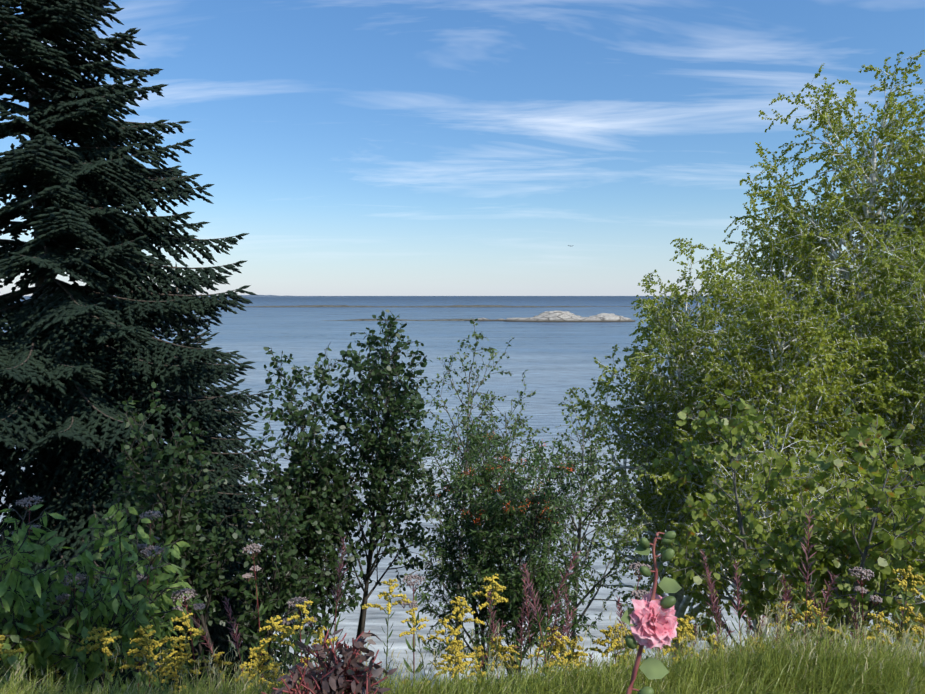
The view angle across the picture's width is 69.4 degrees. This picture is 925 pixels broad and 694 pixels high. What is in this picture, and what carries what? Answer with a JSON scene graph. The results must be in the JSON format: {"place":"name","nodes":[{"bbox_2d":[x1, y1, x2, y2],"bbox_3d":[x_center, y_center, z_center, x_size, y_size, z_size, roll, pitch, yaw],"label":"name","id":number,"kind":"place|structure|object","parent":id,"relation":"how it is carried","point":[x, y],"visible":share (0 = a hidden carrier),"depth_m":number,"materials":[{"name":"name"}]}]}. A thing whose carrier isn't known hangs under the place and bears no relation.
{"place":"outdoors","nodes":[
{"label":"outdoors","id":0,"kind":"place"},
{"bbox_2d":[22,295,326,296],"bbox_3d":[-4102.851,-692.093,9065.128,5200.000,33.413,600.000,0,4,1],"label":"shore","id":1,"kind":"structure","parent":0,"point":[257,296],"depth_m":8877.65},
{"bbox_2d":[0,296,924,692],"bbox_3d":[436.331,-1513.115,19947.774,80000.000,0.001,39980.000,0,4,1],"label":"water","id":2,"kind":"structure","parent":0,"point":[556,360],"depth_m":177.72,"materials":[{"name":"blue liquid"}]},
{"bbox_2d":[240,305,547,306],"bbox_3d":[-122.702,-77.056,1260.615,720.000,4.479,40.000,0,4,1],"label":"sandbar","id":3,"kind":"structure","parent":2,"relation":"in","point":[397,306],"depth_m":1247.35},
{"bbox_2d":[321,319,473,320],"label":"spit","id":4,"kind":"structure","parent":2,"relation":"in","point":[401,320],"depth_m":577.34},
{"bbox_2d":[465,318,504,320],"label":"islet rock","id":5,"kind":"object","parent":2,"relation":"in","point":[482,319],"visible":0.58,"depth_m":570.07,"materials":[{"name":"grey stone"}]},
{"bbox_2d":[504,311,635,321],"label":"islet rock","id":6,"kind":"object","parent":2,"relation":"in","point":[557,316],"visible":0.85,"depth_m":552.01,"materials":[{"name":"grey stone"}]},
{"bbox_2d":[548,306,718,306],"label":"reef","id":7,"kind":"object","parent":2,"relation":"in","point":[607,306],"visible":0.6,"depth_m":1311.29},
{"bbox_2d":[0,0,924,295],"label":"sky","id":8,"kind":"structure","parent":0,"point":[360,147],"materials":[{"name":"blue"}]},
{"bbox_3d":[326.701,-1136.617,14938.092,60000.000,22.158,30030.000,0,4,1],"label":"ground","id":9,"kind":"structure","parent":0,"visible":0},
{"bbox_2d":[0,497,205,693],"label":"bush","id":10,"kind":"object","parent":9,"relation":"on","point":[19,588],"visible":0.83,"depth_m":4.26,"materials":[{"name":"green plant"}]},
{"bbox_2d":[0,0,318,693],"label":"spruce tree","id":11,"kind":"object","parent":9,"relation":"on","point":[77,361],"visible":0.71,"depth_m":10.16,"materials":[{"name":"green plant"}]},
{"bbox_2d":[103,382,359,693],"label":"alder tree","id":12,"kind":"object","parent":9,"relation":"on","point":[284,581],"visible":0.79,"depth_m":7.27,"materials":[{"name":"green plant"}]},
{"bbox_2d":[131,263,332,693],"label":"spruce tree","id":13,"kind":"object","parent":9,"relation":"on","point":[179,339],"visible":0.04,"depth_m":14.56,"materials":[{"name":"green plant"}]},
{"bbox_2d":[261,628,397,693],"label":"dark-leaved shrub","id":14,"kind":"object","parent":9,"relation":"on","point":[346,676],"visible":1,"depth_m":2.74,"materials":[{"name":"purple plant"}]},
{"bbox_2d":[239,309,457,657],"bbox_3d":[-1.421,2.738,9.052,2.876,6.470,2.467,0,4,1],"label":"alder tree","id":15,"kind":"object","parent":9,"relation":"on","point":[387,464],"visible":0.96,"depth_m":8.70,"materials":[{"name":"green plant"}]},
{"bbox_2d":[0,495,924,693],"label":"wildflowers","id":16,"kind":"object","parent":9,"relation":"on","point":[558,648],"visible":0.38,"depth_m":3.74,"materials":[{"name":"yellow plant"}]},
{"bbox_2d":[0,588,924,693],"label":"grass","id":17,"kind":"structure","parent":9,"relation":"on","point":[842,670],"depth_m":2.84,"materials":[{"name":"green plant"}]},
{"bbox_2d":[389,319,540,684],"bbox_3d":[0.098,3.564,11.936,2.361,8.208,2.552,3,5,32],"label":"tree sapling","id":18,"kind":"object","parent":9,"relation":"on","point":[464,422],"visible":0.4,"depth_m":11.85,"materials":[{"name":"green plant"}]},
{"bbox_2d":[414,416,605,681],"bbox_3d":[0.460,3.074,8.161,2.025,4.364,2.674,-3,5,-35],"label":"rowan tree","id":19,"kind":"object","parent":9,"relation":"on","point":[510,580],"visible":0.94,"depth_m":7.91,"materials":[{"name":"green plant"}]},
{"bbox_2d":[460,370,593,676],"bbox_3d":[1.226,4.197,12.712,2.601,7.632,2.515,0,4,1],"label":"tree sapling","id":20,"kind":"object","parent":9,"relation":"on","point":[515,435],"visible":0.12,"depth_m":12.54,"materials":[{"name":"green plant"}]},
{"bbox_2d":[522,387,665,667],"bbox_3d":[2.042,3.855,10.804,2.334,6.376,2.066,0,4,1],"label":"tree sapling","id":21,"kind":"object","parent":9,"relation":"on","point":[578,539],"visible":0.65,"depth_m":10.75,"materials":[{"name":"green plant"}]},
{"bbox_2d":[621,530,681,693],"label":"pink flower","id":22,"kind":"object","parent":9,"relation":"on","point":[650,618],"visible":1,"depth_m":1.16,"materials":[{"name":"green plant"}]},
{"bbox_2d":[550,238,840,666],"bbox_3d":[5.362,3.927,15.492,6.308,13.012,6.222,0,4,1],"label":"birch tree","id":23,"kind":"object","parent":9,"relation":"on","point":[683,349],"visible":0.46,"depth_m":15.63,"materials":[{"name":"green plant"}]},
{"bbox_2d":[672,416,864,638],"bbox_3d":[4.083,3.377,8.934,2.410,5.093,2.286,2,5,21],"label":"bush","id":24,"kind":"object","parent":9,"relation":"on","point":[766,517],"visible":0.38,"depth_m":8.73,"materials":[{"name":"green plant"}]},
{"bbox_2d":[635,264,924,644],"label":"birch tree","id":25,"kind":"object","parent":9,"relation":"on","point":[781,409],"visible":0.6,"depth_m":12.76,"materials":[{"name":"green plant"}]},
{"bbox_2d":[652,389,924,658],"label":"bush","id":26,"kind":"object","parent":9,"relation":"on","point":[853,545],"visible":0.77,"depth_m":6.76,"materials":[{"name":"green plant"}]},
{"bbox_2d":[685,180,905,651],"bbox_3d":[10.035,4.286,20.451,9.345,19.067,9.438,4,6,41],"label":"birch tree","id":27,"kind":"object","parent":9,"relation":"on","point":[767,268],"visible":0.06,"depth_m":20.31,"materials":[{"name":"green plant"}]},
{"bbox_2d":[669,49,924,650],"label":"birch tree","id":28,"kind":"object","parent":9,"relation":"on","point":[859,211],"visible":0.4,"depth_m":16.95,"materials":[{"name":"green plant"}]},
{"bbox_2d":[785,98,924,626],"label":"birch tree","id":29,"kind":"object","parent":9,"relation":"on","point":[919,210],"visible":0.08,"depth_m":16.77,"materials":[{"name":"green plant"}]},
{"bbox_2d":[809,213,924,653],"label":"birch tree","id":30,"kind":"object","parent":9,"relation":"on","point":[911,367],"visible":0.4,"depth_m":13.39,"materials":[{"name":"green plant"}]}
]}

